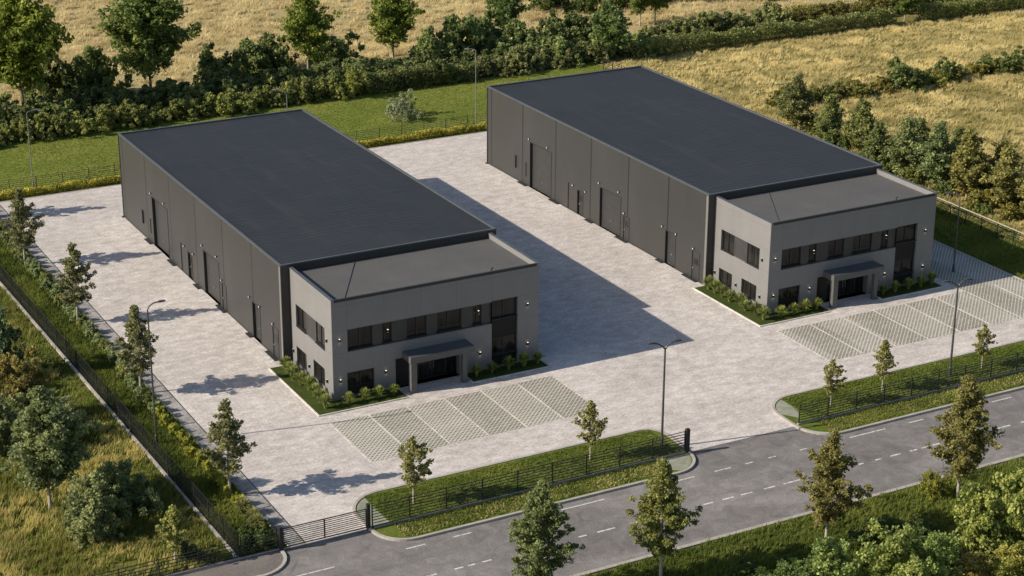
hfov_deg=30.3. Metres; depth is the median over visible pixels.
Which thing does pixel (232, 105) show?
shrub
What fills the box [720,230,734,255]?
window
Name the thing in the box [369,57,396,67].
shrub
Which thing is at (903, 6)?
field tree
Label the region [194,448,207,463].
shrub
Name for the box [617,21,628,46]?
shrub
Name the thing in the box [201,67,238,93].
shrub
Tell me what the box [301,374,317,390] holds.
ornamental grass
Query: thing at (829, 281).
window
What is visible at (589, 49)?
shrub
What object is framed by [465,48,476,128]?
street lamp
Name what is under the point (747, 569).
shrub
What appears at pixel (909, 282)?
ornamental grass
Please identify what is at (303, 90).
shrub
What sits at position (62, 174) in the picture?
metal fence
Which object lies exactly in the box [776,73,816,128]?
boundary tree
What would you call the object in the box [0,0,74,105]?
tree
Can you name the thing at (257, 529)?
shrub
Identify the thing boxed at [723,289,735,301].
ornamental grass
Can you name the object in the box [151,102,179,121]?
shrub
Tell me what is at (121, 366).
shrub
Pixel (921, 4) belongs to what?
shrub
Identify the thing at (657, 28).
shrub
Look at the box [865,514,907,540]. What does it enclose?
shrub
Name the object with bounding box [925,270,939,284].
ornamental grass
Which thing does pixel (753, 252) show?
window
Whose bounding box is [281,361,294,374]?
ornamental grass
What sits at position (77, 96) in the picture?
shrub
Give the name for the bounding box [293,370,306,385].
ornamental grass
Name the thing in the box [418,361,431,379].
entrance door
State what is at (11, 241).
shrub
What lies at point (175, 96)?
shrub
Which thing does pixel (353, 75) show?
young tree
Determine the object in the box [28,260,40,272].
shrub
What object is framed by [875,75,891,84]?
shrub
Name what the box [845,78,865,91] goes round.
shrub
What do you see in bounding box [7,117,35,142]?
shrub
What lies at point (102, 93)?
shrub
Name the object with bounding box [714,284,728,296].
ornamental grass
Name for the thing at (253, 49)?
shrub
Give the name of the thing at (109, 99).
shrub
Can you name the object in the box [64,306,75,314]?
shrub
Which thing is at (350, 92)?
shrub
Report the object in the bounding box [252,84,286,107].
shrub
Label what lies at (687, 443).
gate post
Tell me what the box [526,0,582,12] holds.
shrub
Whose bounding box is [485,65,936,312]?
industrial building
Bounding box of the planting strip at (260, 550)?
[0,244,288,555]
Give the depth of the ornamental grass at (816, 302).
153.73 m
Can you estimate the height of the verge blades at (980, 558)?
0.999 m
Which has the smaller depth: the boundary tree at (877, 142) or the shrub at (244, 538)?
the shrub at (244, 538)
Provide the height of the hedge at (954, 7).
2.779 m
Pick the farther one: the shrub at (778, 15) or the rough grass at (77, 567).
the shrub at (778, 15)
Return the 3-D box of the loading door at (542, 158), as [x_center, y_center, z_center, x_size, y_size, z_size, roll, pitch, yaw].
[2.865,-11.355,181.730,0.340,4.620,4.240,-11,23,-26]
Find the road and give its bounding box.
[271,389,1023,575]
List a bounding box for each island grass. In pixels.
[364,342,1023,536]
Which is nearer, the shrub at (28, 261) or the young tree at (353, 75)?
the shrub at (28, 261)
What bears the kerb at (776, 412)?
on the yard at (612, 304)
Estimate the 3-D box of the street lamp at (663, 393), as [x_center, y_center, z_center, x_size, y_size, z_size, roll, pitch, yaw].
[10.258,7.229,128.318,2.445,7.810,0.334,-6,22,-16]
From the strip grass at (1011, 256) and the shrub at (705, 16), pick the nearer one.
the strip grass at (1011, 256)
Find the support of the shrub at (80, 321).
on the planting strip at (260, 550)
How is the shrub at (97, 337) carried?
on the planting strip at (260, 550)
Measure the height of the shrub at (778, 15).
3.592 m
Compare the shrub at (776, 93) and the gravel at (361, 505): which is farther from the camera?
the shrub at (776, 93)
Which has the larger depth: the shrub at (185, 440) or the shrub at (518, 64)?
the shrub at (518, 64)
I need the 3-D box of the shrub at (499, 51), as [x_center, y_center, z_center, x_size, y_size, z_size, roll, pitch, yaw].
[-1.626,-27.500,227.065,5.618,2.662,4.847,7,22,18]
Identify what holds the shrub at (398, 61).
on the lawn at (36, 144)
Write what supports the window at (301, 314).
in the industrial building at (329, 258)
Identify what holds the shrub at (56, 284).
on the planting strip at (260, 550)
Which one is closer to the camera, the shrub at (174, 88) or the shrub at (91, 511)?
the shrub at (91, 511)
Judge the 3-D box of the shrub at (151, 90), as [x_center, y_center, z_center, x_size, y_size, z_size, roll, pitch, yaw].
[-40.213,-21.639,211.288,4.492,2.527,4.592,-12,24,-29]
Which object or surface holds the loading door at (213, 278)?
in the industrial building at (329, 258)
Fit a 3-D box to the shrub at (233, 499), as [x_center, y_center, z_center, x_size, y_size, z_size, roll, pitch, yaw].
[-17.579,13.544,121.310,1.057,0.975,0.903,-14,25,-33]
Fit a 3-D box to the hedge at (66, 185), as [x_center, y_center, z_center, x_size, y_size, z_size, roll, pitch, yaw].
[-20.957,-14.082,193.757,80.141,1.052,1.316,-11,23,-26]
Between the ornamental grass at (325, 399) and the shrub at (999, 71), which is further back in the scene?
the shrub at (999, 71)
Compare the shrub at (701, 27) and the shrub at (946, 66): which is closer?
the shrub at (946, 66)
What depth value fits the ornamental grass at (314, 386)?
137.11 m
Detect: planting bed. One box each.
[270,359,547,414]
[695,280,940,324]
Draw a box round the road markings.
[298,397,1023,575]
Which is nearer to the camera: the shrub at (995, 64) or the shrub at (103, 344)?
the shrub at (103, 344)
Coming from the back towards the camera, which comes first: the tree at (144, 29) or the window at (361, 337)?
the tree at (144, 29)
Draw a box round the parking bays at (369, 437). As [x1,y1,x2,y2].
[331,376,598,461]
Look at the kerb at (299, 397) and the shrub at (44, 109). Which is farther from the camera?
the shrub at (44, 109)
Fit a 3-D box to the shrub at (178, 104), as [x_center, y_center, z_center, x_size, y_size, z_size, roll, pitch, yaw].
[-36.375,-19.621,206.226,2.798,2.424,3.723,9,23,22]
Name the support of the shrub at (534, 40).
on the lawn at (36, 144)
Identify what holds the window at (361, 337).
in the industrial building at (329, 258)
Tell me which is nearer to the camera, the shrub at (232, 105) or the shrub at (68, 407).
the shrub at (68, 407)
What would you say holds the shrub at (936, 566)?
on the roadside grass at (951, 526)
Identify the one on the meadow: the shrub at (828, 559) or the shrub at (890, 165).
the shrub at (890, 165)
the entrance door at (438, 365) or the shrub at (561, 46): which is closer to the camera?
the entrance door at (438, 365)
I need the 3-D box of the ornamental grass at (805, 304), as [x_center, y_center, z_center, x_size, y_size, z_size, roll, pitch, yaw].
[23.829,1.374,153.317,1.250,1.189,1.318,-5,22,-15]
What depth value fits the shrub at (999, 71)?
226.09 m
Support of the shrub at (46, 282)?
on the planting strip at (260, 550)
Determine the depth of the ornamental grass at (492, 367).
141.26 m
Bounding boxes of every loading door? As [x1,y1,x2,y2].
[151,196,169,255]
[203,249,220,305]
[252,301,261,342]
[529,142,551,197]
[599,187,620,236]
[664,229,675,268]
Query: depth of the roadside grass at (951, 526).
118.09 m
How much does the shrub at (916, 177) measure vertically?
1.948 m
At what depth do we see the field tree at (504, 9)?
236.44 m
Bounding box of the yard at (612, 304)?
[0,132,1023,544]
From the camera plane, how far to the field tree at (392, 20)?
227.60 m
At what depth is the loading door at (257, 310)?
147.11 m
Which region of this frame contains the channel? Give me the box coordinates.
[0,205,304,541]
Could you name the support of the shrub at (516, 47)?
on the lawn at (36, 144)
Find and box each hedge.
[0,122,486,199]
[359,61,479,93]
[628,6,897,57]
[776,0,932,14]
[916,0,1023,20]
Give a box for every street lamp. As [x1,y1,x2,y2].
[26,109,39,186]
[147,300,165,443]
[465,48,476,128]
[647,339,681,446]
[942,278,972,376]
[944,192,960,271]
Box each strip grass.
[915,183,1023,278]
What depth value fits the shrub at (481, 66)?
223.53 m
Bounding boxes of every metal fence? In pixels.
[0,265,239,556]
[2,113,486,192]
[91,540,237,575]
[239,528,277,556]
[371,431,685,527]
[603,58,623,69]
[798,352,1023,422]
[936,197,1023,248]
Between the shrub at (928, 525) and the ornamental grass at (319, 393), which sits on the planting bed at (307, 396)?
the ornamental grass at (319, 393)
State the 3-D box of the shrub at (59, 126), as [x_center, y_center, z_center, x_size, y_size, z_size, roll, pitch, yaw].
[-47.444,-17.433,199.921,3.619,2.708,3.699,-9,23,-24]
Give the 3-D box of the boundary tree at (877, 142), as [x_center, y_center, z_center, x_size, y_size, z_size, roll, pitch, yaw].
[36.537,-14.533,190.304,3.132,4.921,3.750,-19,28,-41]
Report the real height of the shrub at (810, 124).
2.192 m
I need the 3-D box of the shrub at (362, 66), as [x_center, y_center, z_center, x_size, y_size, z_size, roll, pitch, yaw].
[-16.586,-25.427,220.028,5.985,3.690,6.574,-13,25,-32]
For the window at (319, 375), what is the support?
in the industrial building at (329, 258)
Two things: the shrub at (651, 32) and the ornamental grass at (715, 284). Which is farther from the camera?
the shrub at (651, 32)
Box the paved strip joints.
[0,211,284,524]
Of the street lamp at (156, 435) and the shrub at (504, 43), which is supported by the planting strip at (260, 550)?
the street lamp at (156, 435)
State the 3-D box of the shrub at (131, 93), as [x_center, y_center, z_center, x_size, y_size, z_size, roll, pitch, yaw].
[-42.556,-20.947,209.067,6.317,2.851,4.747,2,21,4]
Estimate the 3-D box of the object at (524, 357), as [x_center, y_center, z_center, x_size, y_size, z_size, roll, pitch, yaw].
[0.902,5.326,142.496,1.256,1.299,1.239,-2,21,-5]
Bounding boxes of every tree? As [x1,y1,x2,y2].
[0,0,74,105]
[0,187,45,262]
[0,385,101,510]
[52,242,96,318]
[92,0,202,87]
[108,304,159,387]
[155,504,191,561]
[198,398,256,494]
[277,0,342,68]
[344,67,364,97]
[366,0,426,57]
[397,436,433,503]
[485,0,530,28]
[506,479,585,575]
[571,400,608,458]
[589,0,631,54]
[626,456,702,575]
[628,0,651,25]
[647,0,672,22]
[774,82,794,115]
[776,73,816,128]
[794,428,873,537]
[814,93,845,135]
[815,108,842,138]
[821,359,847,404]
[841,99,876,150]
[843,103,871,125]
[859,120,893,162]
[872,340,898,389]
[884,116,926,174]
[888,0,923,20]
[912,117,932,164]
[913,120,958,185]
[925,374,1005,498]
[946,126,965,175]
[948,127,993,199]
[971,324,997,367]
[978,143,1023,205]
[984,139,1023,188]
[1016,177,1023,212]
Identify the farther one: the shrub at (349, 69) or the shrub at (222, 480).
the shrub at (349, 69)
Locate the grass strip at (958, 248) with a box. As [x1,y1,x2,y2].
[934,214,1023,279]
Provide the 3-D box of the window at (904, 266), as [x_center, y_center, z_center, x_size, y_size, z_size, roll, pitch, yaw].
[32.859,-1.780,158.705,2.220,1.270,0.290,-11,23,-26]
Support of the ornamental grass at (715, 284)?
on the planting bed at (733, 304)
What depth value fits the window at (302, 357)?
141.44 m
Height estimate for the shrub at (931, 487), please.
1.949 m
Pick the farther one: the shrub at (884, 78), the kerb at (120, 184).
the shrub at (884, 78)
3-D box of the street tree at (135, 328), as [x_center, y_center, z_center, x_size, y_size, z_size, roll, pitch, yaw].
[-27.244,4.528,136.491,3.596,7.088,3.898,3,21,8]
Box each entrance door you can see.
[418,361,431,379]
[431,358,444,376]
[838,280,843,295]
[843,278,854,294]
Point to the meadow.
(911, 18)
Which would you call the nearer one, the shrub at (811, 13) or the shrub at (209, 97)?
the shrub at (209, 97)
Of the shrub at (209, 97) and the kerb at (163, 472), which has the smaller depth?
the kerb at (163, 472)
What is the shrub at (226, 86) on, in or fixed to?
on the lawn at (36, 144)
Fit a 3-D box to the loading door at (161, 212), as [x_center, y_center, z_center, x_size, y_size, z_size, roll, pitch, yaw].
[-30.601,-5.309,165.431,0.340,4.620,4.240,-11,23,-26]
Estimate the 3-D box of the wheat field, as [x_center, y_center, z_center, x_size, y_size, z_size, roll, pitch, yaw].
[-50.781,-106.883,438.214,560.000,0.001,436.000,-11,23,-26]
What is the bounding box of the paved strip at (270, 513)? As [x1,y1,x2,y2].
[0,206,305,548]
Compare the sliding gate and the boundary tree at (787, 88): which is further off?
the boundary tree at (787, 88)
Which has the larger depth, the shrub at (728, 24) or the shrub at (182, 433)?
the shrub at (728, 24)
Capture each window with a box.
[296,305,306,333]
[297,347,306,370]
[314,361,324,385]
[315,321,324,350]
[347,325,373,350]
[347,368,372,386]
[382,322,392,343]
[406,315,427,338]
[437,308,462,332]
[445,355,455,373]
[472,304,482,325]
[491,297,517,320]
[492,334,516,355]
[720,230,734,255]
[720,268,731,288]
[742,279,755,301]
[745,243,759,269]
[778,285,798,301]
[781,246,800,268]
[808,244,816,263]
[826,279,830,298]
[827,238,844,259]
[851,233,871,254]
[854,276,862,292]
[880,230,888,248]
[893,258,913,276]
[895,224,916,244]
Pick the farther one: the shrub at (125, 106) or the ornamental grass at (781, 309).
the shrub at (125, 106)
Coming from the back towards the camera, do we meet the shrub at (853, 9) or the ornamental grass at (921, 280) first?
the shrub at (853, 9)
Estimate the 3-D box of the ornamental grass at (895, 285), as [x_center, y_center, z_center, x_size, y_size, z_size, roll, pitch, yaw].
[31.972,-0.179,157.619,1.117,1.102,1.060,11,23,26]
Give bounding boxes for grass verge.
[373,451,685,527]
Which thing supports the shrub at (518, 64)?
on the lawn at (36, 144)
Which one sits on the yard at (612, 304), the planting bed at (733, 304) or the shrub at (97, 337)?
the planting bed at (733, 304)
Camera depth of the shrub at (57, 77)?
210.91 m
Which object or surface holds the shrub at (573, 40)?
on the ground
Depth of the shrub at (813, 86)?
215.96 m
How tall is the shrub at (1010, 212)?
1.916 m
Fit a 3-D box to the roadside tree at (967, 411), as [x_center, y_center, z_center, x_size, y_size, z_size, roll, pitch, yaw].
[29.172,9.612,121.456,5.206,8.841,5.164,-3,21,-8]
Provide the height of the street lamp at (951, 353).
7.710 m
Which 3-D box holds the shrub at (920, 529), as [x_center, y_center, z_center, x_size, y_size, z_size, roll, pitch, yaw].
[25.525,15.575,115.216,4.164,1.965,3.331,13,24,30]
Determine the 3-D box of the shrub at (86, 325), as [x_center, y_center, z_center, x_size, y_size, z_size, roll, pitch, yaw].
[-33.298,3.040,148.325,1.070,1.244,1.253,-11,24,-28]
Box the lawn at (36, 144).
[0,61,609,201]
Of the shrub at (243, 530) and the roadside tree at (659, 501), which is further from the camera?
the shrub at (243, 530)
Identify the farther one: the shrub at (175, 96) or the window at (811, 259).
the shrub at (175, 96)
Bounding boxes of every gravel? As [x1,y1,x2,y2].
[357,498,388,525]
[666,454,690,469]
[776,400,798,416]
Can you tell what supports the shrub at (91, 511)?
on the rough grass at (77, 567)
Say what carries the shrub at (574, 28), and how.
on the ground
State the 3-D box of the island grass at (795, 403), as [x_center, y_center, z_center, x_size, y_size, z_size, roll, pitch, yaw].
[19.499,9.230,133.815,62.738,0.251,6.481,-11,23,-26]
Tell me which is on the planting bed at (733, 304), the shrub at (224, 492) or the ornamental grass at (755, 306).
the ornamental grass at (755, 306)
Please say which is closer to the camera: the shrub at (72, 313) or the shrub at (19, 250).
the shrub at (72, 313)
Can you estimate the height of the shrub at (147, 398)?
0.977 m
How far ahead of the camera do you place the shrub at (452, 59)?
223.63 m
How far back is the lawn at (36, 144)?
204.46 m
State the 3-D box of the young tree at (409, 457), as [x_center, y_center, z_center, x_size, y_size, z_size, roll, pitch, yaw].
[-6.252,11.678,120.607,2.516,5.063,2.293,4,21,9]
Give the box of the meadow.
[592,0,1023,246]
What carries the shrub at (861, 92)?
on the meadow
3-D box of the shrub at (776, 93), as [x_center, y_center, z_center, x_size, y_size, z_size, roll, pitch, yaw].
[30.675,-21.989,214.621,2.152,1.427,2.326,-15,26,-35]
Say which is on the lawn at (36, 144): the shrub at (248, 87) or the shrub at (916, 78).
the shrub at (248, 87)
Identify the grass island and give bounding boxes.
[356,430,692,537]
[775,341,1023,431]
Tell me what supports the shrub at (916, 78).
on the meadow
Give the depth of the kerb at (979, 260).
165.15 m
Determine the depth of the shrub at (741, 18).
245.65 m
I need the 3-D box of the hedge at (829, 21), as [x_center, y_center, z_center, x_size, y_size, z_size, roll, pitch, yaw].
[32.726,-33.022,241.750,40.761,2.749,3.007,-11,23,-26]
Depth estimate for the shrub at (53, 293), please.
155.16 m
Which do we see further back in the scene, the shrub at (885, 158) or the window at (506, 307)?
the shrub at (885, 158)
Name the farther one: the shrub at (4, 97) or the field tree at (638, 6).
the field tree at (638, 6)
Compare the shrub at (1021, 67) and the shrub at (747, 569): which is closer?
the shrub at (747, 569)
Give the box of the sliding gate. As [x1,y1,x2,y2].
[278,503,370,550]
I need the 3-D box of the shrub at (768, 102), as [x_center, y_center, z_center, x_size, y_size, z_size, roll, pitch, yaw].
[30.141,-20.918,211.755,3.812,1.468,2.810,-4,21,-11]
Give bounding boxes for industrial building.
[118,109,538,400]
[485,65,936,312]
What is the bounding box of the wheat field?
[0,0,964,115]
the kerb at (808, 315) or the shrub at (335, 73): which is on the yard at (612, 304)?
the kerb at (808, 315)
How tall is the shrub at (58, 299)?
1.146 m
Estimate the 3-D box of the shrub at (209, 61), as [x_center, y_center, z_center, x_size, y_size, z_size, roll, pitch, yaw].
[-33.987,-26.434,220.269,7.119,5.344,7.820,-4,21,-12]
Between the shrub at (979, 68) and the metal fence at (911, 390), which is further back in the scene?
the shrub at (979, 68)
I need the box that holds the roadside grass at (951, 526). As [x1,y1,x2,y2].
[586,457,1023,575]
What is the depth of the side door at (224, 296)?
152.89 m
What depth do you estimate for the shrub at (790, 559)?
113.88 m
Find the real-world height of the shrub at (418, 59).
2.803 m
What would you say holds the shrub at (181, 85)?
on the wheat field
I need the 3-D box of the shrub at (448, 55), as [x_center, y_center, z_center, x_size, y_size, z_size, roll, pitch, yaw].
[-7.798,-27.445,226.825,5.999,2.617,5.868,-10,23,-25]
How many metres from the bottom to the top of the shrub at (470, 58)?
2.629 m
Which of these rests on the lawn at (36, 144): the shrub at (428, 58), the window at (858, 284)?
the shrub at (428, 58)
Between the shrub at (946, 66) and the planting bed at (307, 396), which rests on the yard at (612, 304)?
the planting bed at (307, 396)
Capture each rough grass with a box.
[0,274,233,575]
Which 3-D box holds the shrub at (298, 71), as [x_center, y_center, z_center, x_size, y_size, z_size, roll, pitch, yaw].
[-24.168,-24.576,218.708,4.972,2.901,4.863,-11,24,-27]
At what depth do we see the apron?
145.41 m
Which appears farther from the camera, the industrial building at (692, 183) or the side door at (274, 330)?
the industrial building at (692, 183)
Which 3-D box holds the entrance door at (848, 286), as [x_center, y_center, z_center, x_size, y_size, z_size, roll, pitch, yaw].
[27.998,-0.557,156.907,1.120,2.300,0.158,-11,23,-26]
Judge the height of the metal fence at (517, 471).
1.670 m
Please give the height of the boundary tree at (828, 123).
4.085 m
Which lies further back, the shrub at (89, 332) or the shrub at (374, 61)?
the shrub at (374, 61)
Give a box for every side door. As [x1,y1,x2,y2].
[187,250,192,277]
[221,282,226,310]
[272,325,278,358]
[577,189,582,216]
[623,215,629,242]
[691,250,699,281]
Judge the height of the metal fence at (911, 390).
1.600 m
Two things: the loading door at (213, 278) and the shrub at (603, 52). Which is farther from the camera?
the shrub at (603, 52)
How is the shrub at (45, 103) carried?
on the lawn at (36, 144)
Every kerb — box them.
[0,219,287,545]
[0,282,235,557]
[1,131,486,201]
[164,548,278,575]
[257,550,286,575]
[268,366,549,416]
[352,428,695,541]
[570,454,1022,575]
[693,286,943,326]
[772,339,1023,434]
[797,369,1023,424]
[933,239,1023,280]
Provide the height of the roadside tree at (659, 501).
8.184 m
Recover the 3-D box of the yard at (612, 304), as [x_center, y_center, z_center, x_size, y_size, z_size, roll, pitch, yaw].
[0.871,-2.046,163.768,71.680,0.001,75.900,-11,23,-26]
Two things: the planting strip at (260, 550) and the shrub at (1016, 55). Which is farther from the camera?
the shrub at (1016, 55)
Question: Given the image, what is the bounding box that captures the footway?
[173,550,283,575]
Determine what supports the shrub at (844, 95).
on the meadow
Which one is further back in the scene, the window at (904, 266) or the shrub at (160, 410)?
the window at (904, 266)
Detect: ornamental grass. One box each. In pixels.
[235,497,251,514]
[243,507,261,518]
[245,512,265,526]
[277,355,293,368]
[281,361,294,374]
[285,364,299,379]
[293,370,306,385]
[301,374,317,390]
[309,381,321,396]
[312,387,329,402]
[319,392,333,408]
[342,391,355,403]
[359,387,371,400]
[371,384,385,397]
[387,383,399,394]
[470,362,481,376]
[485,361,496,372]
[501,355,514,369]
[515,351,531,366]
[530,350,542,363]
[701,275,714,289]
[708,279,721,292]
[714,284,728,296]
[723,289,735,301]
[732,292,746,305]
[740,299,751,310]
[748,300,763,315]
[756,306,772,319]
[775,304,787,316]
[788,302,799,313]
[799,298,812,311]
[811,297,823,308]
[878,284,887,294]
[889,280,899,291]
[902,277,915,288]
[915,274,927,286]
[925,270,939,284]
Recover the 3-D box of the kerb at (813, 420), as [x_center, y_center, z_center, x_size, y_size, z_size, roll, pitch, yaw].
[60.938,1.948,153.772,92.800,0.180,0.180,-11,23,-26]
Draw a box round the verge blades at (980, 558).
[922,538,1022,575]
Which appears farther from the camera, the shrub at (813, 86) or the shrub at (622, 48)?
the shrub at (622, 48)
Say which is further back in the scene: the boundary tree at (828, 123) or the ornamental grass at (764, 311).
the boundary tree at (828, 123)
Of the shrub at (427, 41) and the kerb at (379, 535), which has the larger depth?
the shrub at (427, 41)
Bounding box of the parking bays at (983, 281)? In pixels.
[778,241,1023,360]
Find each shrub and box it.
[0,91,19,116]
[0,104,13,117]
[0,111,15,128]
[0,123,15,147]
[0,224,9,232]
[0,306,25,376]
[0,342,47,418]
[0,392,24,459]
[2,98,51,124]
[2,232,15,245]
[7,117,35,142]
[7,235,14,247]
[11,243,22,253]
[12,245,27,259]
[18,112,56,141]
[18,251,31,264]
[23,52,93,101]
[24,257,35,268]
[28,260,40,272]
[29,107,66,134]
[31,95,72,110]
[32,267,41,277]
[38,271,52,280]
[39,277,52,290]
[47,98,96,120]
[48,289,61,297]
[49,283,63,292]
[50,112,81,137]
[53,292,62,305]
[53,394,90,428]
[60,301,70,310]
[61,86,107,112]
[61,470,132,550]
[64,110,104,137]
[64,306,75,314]
[68,308,82,321]
[73,39,133,91]
[73,317,83,326]
[79,97,111,119]
[81,320,93,333]
[85,327,95,338]
[90,80,128,106]
[90,332,104,346]
[90,458,164,516]
[94,94,134,122]
[94,104,126,132]
[97,338,110,349]
[104,345,118,357]
[107,353,118,363]
[110,98,139,127]
[112,87,148,101]
[115,357,127,365]
[116,88,158,112]
[116,362,132,377]
[124,372,138,383]
[127,104,162,127]
[127,378,138,391]
[133,386,147,398]
[137,77,182,103]
[137,392,154,405]
[138,80,167,104]
[143,93,169,110]
[147,398,161,412]
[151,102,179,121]
[153,406,166,418]
[158,413,171,425]
[162,94,195,108]
[162,97,190,120]
[163,84,206,113]
[165,80,188,95]
[167,422,178,434]
[175,429,187,441]
[176,538,206,563]
[179,436,194,447]
[182,81,216,101]
[183,444,197,456]
[185,97,212,121]
[192,41,250,84]
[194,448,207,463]
[197,91,228,115]
[198,78,238,101]
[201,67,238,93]
[202,459,214,471]
[207,468,222,481]
[211,88,258,114]
[216,475,227,490]
[219,484,233,498]
[230,37,286,76]
[230,492,245,505]
[234,81,262,106]
[234,91,257,110]
[236,75,265,89]
[238,524,251,536]
[239,533,251,549]
[250,525,265,538]
[251,31,299,77]
[251,82,279,96]
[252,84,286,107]
[253,531,268,549]
[254,66,305,88]
[263,77,299,107]
[270,68,283,80]
[279,74,318,104]
[289,77,319,89]
[290,64,326,79]
[306,30,367,68]
[307,75,326,87]
[310,83,333,102]
[311,61,331,78]
[314,66,345,89]
[317,77,347,100]
[319,56,347,75]
[332,56,370,71]
[340,63,369,79]
[343,72,373,97]
[355,57,394,90]
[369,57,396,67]
[374,58,412,81]
[377,57,402,65]
[385,88,422,122]
[396,64,424,87]
[401,56,433,83]
[408,24,469,61]
[410,50,434,58]
[414,48,461,83]
[429,13,487,55]
[440,50,474,62]
[446,56,467,77]
[460,51,499,61]
[467,8,511,47]
[467,50,498,77]
[476,44,493,54]
[478,49,514,73]
[482,34,521,53]
[483,55,513,77]
[491,50,530,75]
[498,17,535,50]
[504,44,535,73]
[520,42,556,70]
[521,45,551,71]
[523,35,541,48]
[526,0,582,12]
[533,8,587,47]
[533,34,576,67]
[536,39,565,70]
[561,47,577,67]
[562,10,597,37]
[566,37,578,44]
[567,42,592,66]
[569,23,594,41]
[573,40,601,65]
[574,0,600,14]
[575,33,624,58]
[580,41,614,62]
[591,43,609,62]
[599,0,629,9]
[608,36,635,58]
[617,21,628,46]
[619,33,655,58]
[635,29,654,44]
[639,25,660,37]
[657,21,680,42]
[668,15,695,39]
[683,15,714,38]
[693,10,725,33]
[707,10,745,33]
[724,8,748,30]
[726,555,772,575]
[736,10,759,29]
[752,8,774,29]
[758,558,811,575]
[761,1,796,29]
[763,95,777,107]
[772,86,783,97]
[778,554,806,571]
[791,8,812,21]
[802,8,822,20]
[803,116,820,134]
[803,536,862,575]
[809,84,822,95]
[809,88,824,102]
[814,3,842,19]
[820,82,841,101]
[821,131,849,148]
[822,93,850,101]
[830,79,871,98]
[831,5,845,18]
[837,83,858,98]
[844,5,859,13]
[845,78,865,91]
[845,148,874,158]
[845,529,875,547]
[846,136,866,148]
[847,82,882,92]
[853,517,929,575]
[856,4,872,15]
[862,154,892,168]
[864,0,888,14]
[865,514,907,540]
[868,78,893,94]
[874,0,897,13]
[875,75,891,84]
[880,161,901,175]
[886,56,929,91]
[898,519,942,535]
[900,166,922,185]
[906,530,964,575]
[909,517,961,561]
[913,0,930,11]
[918,469,952,500]
[921,69,948,89]
[925,67,948,77]
[931,57,967,82]
[931,180,955,196]
[933,0,958,2]
[933,551,991,575]
[945,176,985,194]
[948,68,963,81]
[949,480,1010,556]
[963,189,991,209]
[966,186,1014,207]
[968,63,988,75]
[972,202,993,215]
[974,62,1002,75]
[976,51,1018,73]
[984,56,1009,71]
[987,464,1023,550]
[987,540,1023,575]
[995,201,1023,222]
[1008,65,1022,72]
[1009,56,1023,71]
[1010,45,1023,65]
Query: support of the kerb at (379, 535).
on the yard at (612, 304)
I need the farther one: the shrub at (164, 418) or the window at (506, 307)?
the window at (506, 307)
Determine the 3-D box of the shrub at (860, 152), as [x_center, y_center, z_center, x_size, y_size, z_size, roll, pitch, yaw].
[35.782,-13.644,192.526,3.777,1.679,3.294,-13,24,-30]
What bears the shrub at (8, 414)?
on the rough grass at (77, 567)
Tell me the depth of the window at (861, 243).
155.80 m
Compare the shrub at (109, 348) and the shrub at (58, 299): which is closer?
the shrub at (109, 348)
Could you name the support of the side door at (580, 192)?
in the industrial building at (692, 183)
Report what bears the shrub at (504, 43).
on the ground
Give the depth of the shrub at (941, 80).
221.08 m
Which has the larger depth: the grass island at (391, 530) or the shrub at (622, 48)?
the shrub at (622, 48)
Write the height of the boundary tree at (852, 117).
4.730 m
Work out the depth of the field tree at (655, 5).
249.37 m
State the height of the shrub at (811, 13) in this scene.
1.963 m
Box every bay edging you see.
[329,375,599,461]
[777,284,1023,360]
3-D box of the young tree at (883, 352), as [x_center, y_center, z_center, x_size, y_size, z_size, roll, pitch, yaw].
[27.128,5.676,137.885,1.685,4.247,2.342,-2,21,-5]
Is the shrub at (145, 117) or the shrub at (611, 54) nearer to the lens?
the shrub at (145, 117)
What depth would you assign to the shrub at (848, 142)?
197.09 m
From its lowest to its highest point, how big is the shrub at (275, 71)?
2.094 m
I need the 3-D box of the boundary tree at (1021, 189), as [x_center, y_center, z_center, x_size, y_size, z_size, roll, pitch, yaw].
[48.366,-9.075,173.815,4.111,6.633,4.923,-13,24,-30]
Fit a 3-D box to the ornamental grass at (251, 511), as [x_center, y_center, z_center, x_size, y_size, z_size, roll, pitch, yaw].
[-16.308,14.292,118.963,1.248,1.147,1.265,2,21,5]
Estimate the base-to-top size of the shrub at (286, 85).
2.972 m
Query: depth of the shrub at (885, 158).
189.74 m

